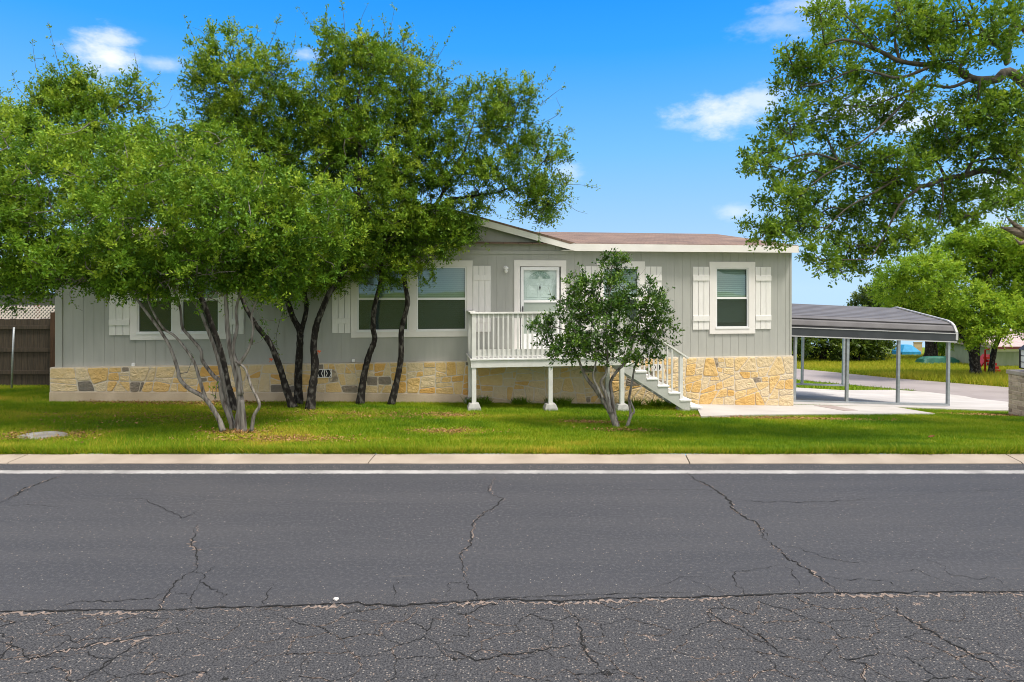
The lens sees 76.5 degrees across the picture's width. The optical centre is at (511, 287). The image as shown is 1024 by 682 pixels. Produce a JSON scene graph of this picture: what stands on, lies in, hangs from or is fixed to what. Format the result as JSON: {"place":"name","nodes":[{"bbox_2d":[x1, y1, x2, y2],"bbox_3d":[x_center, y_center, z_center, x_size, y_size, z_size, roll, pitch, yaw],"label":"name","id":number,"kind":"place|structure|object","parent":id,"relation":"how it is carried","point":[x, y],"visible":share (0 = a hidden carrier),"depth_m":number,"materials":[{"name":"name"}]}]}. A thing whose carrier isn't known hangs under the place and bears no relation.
{"place":"outdoors","nodes":[
{"label":"outdoors","id":0,"kind":"place"},
{"bbox_2d":[0,281,54,318],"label":"neighbour house","id":1,"kind":"structure","parent":0,"point":[39,303],"depth_m":22.97,"materials":[{"name":"grey"}]},
{"bbox_2d":[0,347,1023,453],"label":"ground","id":2,"kind":"structure","parent":0,"point":[923,349],"depth_m":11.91,"materials":[{"name":"green plant"}]},
{"bbox_2d":[11,327,14,388],"bbox_3d":[-11.713,1.683,15.250,0.101,1.491,0.044,0,0,0],"label":"pipe","id":3,"kind":"object","parent":2,"relation":"on","point":[12,359],"visible":0.79,"depth_m":15.23,"materials":[{"name":"metal"}]},
{"bbox_2d":[0,305,54,385],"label":"fence","id":4,"kind":"object","parent":2,"relation":"on","point":[34,352],"visible":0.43,"depth_m":15.70,"materials":[{"name":"brown wood"}]},
{"bbox_2d":[19,431,67,439],"bbox_3d":[-7.253,2.332,10.065,0.758,0.165,0.493,0,0,0],"label":"boulder","id":5,"kind":"object","parent":2,"relation":"on","point":[44,434],"visible":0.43,"depth_m":10.02,"materials":[{"name":"grey stone"}]},
{"bbox_2d":[0,22,236,411],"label":"oak tree","id":6,"kind":"object","parent":2,"relation":"on","point":[54,96],"visible":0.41,"depth_m":12.71,"materials":[{"name":"green plant"}]},
{"bbox_2d":[0,100,374,431],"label":"multi stem tree","id":7,"kind":"object","parent":2,"relation":"on","point":[115,247],"visible":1,"depth_m":10.40,"materials":[{"name":"green plant"}]},
{"bbox_2d":[0,426,423,449],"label":"grass stalks","id":8,"kind":"object","parent":2,"relation":"on","point":[116,439],"depth_m":9.65,"materials":[{"name":"green plant"}]},
{"bbox_2d":[126,14,332,407],"bbox_3d":[-5.676,-1.565,13.549,3.993,8.141,2.500,0,0,0],"label":"oak tree","id":9,"kind":"object","parent":2,"relation":"on","point":[231,100],"visible":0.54,"depth_m":13.15,"materials":[{"name":"green plant"}]},
{"bbox_2d":[235,56,385,403],"bbox_3d":[-4.289,-1.247,13.937,3.458,7.480,2.357,0,0,0],"label":"oak tree","id":10,"kind":"object","parent":2,"relation":"on","point":[298,382],"visible":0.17,"depth_m":13.68,"materials":[{"name":"green plant"}]},
{"bbox_2d":[275,0,422,409],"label":"oak tree","id":11,"kind":"object","parent":2,"relation":"on","point":[363,48],"visible":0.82,"depth_m":12.92,"materials":[{"name":"green plant"}]},
{"bbox_2d":[307,13,482,404],"bbox_3d":[-2.499,-1.691,14.004,3.444,8.466,2.430,0,0,24],"label":"oak tree","id":12,"kind":"object","parent":2,"relation":"on","point":[414,105],"visible":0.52,"depth_m":13.77,"materials":[{"name":"green plant"}]},
{"bbox_2d":[49,203,798,405],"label":"house","id":13,"kind":"structure","parent":2,"relation":"on","point":[731,302],"depth_m":14.80,"materials":[{"name":"paint"}]},
{"bbox_2d":[130,264,225,339],"bbox_3d":[-7.140,0.255,13.964,1.948,1.730,0.139,0,0,-8],"label":"window","id":14,"kind":"structure","parent":13,"relation":"in","point":[198,331],"depth_m":13.97,"materials":[{"name":"white paint"}]},
{"bbox_2d":[351,260,472,337],"bbox_3d":[-2.243,0.255,14.655,2.702,1.730,0.139,0,0,-8],"label":"window","id":15,"kind":"structure","parent":13,"relation":"in","point":[453,290],"depth_m":14.69,"materials":[{"name":"white paint"}]},
{"bbox_2d":[520,267,555,348],"bbox_3d":[0.644,0.501,15.117,0.921,1.922,0.055,0,0,-8],"label":"inner door","id":16,"kind":"structure","parent":13,"relation":"in","point":[537,283],"depth_m":15.10,"materials":[{"name":"white paint"}]},
{"bbox_2d":[521,267,558,348],"bbox_3d":[0.652,0.497,15.020,0.904,1.930,0.072,0,0,-8],"label":"storm door","id":17,"kind":"structure","parent":13,"relation":"in","point":[526,305],"depth_m":15.02,"materials":[{"name":"white plastic"}]},
{"bbox_2d":[597,261,644,333],"bbox_3d":[2.559,0.255,15.334,1.157,1.730,0.139,0,0,-8],"label":"window","id":18,"kind":"structure","parent":13,"relation":"in","point":[641,264],"depth_m":15.35,"materials":[{"name":"white paint"}]},
{"bbox_2d":[709,262,754,333],"bbox_3d":[5.308,0.255,15.722,1.166,1.730,0.139,0,0,-8],"label":"window","id":19,"kind":"structure","parent":13,"relation":"in","point":[730,275],"depth_m":15.74,"materials":[{"name":"white paint"}]},
{"bbox_2d":[382,64,599,404],"bbox_3d":[-0.432,-1.132,14.069,4.716,7.400,2.080,0,0,0],"label":"oak tree","id":20,"kind":"object","parent":2,"relation":"on","point":[496,116],"visible":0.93,"depth_m":13.79,"materials":[{"name":"green plant"}]},
{"bbox_2d":[0,399,1018,443],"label":"leaf litter","id":21,"kind":"object","parent":2,"relation":"on","point":[297,438],"visible":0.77,"depth_m":11.73,"materials":[{"name":"brown plant"}]},
{"bbox_2d":[0,440,1023,453],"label":"kerb grass","id":22,"kind":"structure","parent":2,"relation":"on","point":[17,449],"depth_m":8.79,"materials":[{"name":"green plant"}]},
{"bbox_2d":[460,395,675,406],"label":"weeds","id":23,"kind":"object","parent":2,"relation":"on","point":[561,401],"visible":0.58,"depth_m":14.74,"materials":[{"name":"green plant"}]},
{"bbox_2d":[464,310,702,410],"bbox_3d":[1.547,1.654,14.459,5.171,2.265,1.357,0,0,-8],"label":"porch","id":24,"kind":"object","parent":2,"relation":"on","point":[503,357],"visible":0.7,"depth_m":13.81,"materials":[{"name":"paint"}]},
{"bbox_2d":[522,248,684,426],"bbox_3d":[1.607,0.927,11.583,2.624,3.276,1.764,0,0,-24],"label":"small tree","id":25,"kind":"object","parent":2,"relation":"on","point":[605,310],"visible":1,"depth_m":11.45,"materials":[{"name":"green plant"}]},
{"bbox_2d":[792,336,824,357],"bbox_3d":[16.968,2.952,40.740,4.484,3.586,4.967,0,0,0],"label":"belt tree","id":26,"kind":"object","parent":2,"relation":"on","point":[808,341],"visible":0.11,"depth_m":39.19,"materials":[{"name":"green plant"}]},
{"bbox_2d":[804,337,860,360],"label":"belt tree","id":27,"kind":"object","parent":2,"relation":"on","point":[830,345],"visible":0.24,"depth_m":40.35,"materials":[{"name":"green plant"}]},
{"bbox_2d":[796,379,913,390],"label":"verge grass","id":28,"kind":"structure","parent":2,"relation":"on","point":[835,387],"depth_m":25.50,"materials":[{"name":"green plant"}]},
{"bbox_2d":[839,338,892,360],"bbox_3d":[21.762,2.947,40.558,4.317,3.591,3.351,0,0,-39],"label":"belt tree","id":29,"kind":"object","parent":2,"relation":"on","point":[866,347],"visible":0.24,"depth_m":39.96,"materials":[{"name":"green plant"}]},
{"bbox_2d":[732,0,1023,287],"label":"live oak","id":30,"kind":"object","parent":2,"relation":"on","point":[995,105],"visible":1,"depth_m":9.74,"materials":[{"name":"green plant"}]},
{"bbox_2d":[859,305,896,358],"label":"belt tree","id":31,"kind":"object","parent":2,"relation":"on","point":[889,342],"visible":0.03,"depth_m":41.00,"materials":[{"name":"green plant"}]},
{"bbox_2d":[843,277,914,310],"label":"belt tree","id":32,"kind":"object","parent":2,"relation":"on","point":[861,298],"visible":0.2,"depth_m":46.73,"materials":[{"name":"green plant"}]},
{"bbox_2d":[891,344,920,354],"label":"canopy","id":33,"kind":"object","parent":2,"relation":"on","point":[906,349],"visible":0.5,"depth_m":46.03,"materials":[{"name":"blue fabric"}]},
{"bbox_2d":[913,342,922,352],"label":"board","id":34,"kind":"object","parent":2,"relation":"on","point":[917,345],"visible":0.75,"depth_m":47.80,"materials":[{"name":"beige wood"}]},
{"bbox_2d":[916,300,937,355],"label":"belt tree","id":35,"kind":"object","parent":2,"relation":"on","point":[931,349],"depth_m":41.94,"materials":[{"name":"brown plant"}]},
{"bbox_2d":[915,356,959,363],"bbox_3d":[25.178,4.293,38.450,2.300,0.459,1.000,0,0,0],"label":"tarp","id":36,"kind":"object","parent":2,"relation":"on","point":[933,359],"visible":0.81,"depth_m":38.07,"materials":[{"name":"teal plastic"}]},
{"bbox_2d":[937,342,944,355],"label":"bush","id":37,"kind":"object","parent":2,"relation":"on","point":[941,349],"visible":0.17,"depth_m":43.68,"materials":[{"name":"green plant"}]},
{"bbox_2d":[863,219,1023,374],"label":"spreading oak","id":38,"kind":"object","parent":2,"relation":"on","point":[995,302],"visible":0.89,"depth_m":28.67,"materials":[{"name":"green plant"}]},
{"bbox_2d":[945,329,1023,365],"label":"shed","id":39,"kind":"structure","parent":2,"relation":"on","point":[1009,355],"depth_m":36.05,"materials":[{"name":"white paint"}]},
{"bbox_2d":[980,348,1000,371],"bbox_3d":[22.826,3.567,31.367,1.009,1.271,1.020,0,0,-10],"label":"slide","id":40,"kind":"object","parent":2,"relation":"on","point":[984,357],"visible":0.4,"depth_m":31.37,"materials":[{"name":"red plastic"}]},
{"bbox_2d":[1006,370,1023,415],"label":"brick pillar","id":41,"kind":"structure","parent":2,"relation":"on","point":[1016,392],"depth_m":15.17,"materials":[{"name":"stone"}]},
{"bbox_2d":[1019,345,1023,368],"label":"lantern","id":42,"kind":"object","parent":41,"relation":"on","point":[1021,357],"visible":1,"depth_m":15.17,"materials":[{"name":"black metal"}]},
{"bbox_2d":[0,464,1023,681],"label":"road","id":43,"kind":"structure","parent":0,"point":[559,572],"depth_m":5.23,"materials":[{"name":"grey asphalt"}]},
{"bbox_2d":[0,454,1023,463],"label":"kerb","id":44,"kind":"structure","parent":43,"relation":"on","point":[511,459],"depth_m":8.61,"materials":[{"name":"concrete"}]},
{"bbox_2d":[0,0,1023,455],"label":"sky","id":45,"kind":"structure","parent":0,"point":[660,98],"materials":[{"name":"blue"}]},
{"bbox_2d":[697,404,934,417],"bbox_3d":[6.723,2.885,15.134,6.880,0.616,2.349,0,0,-17],"label":"driveway apron","id":46,"kind":"object","parent":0,"point":[712,410],"visible":0.71,"depth_m":14.64,"materials":[{"name":"concrete"}]},
{"bbox_2d":[814,405,855,410],"bbox_3d":[7.764,2.900,15.575,0.521,0.179,1.550,0,0,0],"label":"driveway strip","id":47,"kind":"object","parent":46,"relation":"on","point":[837,407],"visible":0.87,"depth_m":15.59,"materials":[{"name":"concrete"}]},
{"bbox_2d":[794,388,1008,410],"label":"driveway","id":48,"kind":"structure","parent":0,"point":[957,402],"depth_m":21.04,"materials":[{"name":"concrete"}]},
{"bbox_2d":[792,303,957,405],"bbox_3d":[7.436,1.780,19.685,9.335,2.767,4.644,3,-2,-8],"label":"carport","id":49,"kind":"object","parent":48,"relation":"on","point":[848,323],"visible":0.46,"depth_m":17.92,"materials":[{"name":"grey metal"}]},
{"bbox_2d":[796,369,1008,401],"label":"side road","id":50,"kind":"structure","parent":0,"point":[996,393],"depth_m":26.45,"materials":[{"name":"grey concrete"}]},
{"bbox_2d":[792,353,1023,386],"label":"tall grass","id":51,"kind":"structure","parent":0,"point":[924,371],"depth_m":33.17,"materials":[{"name":"green plant"}]}
]}

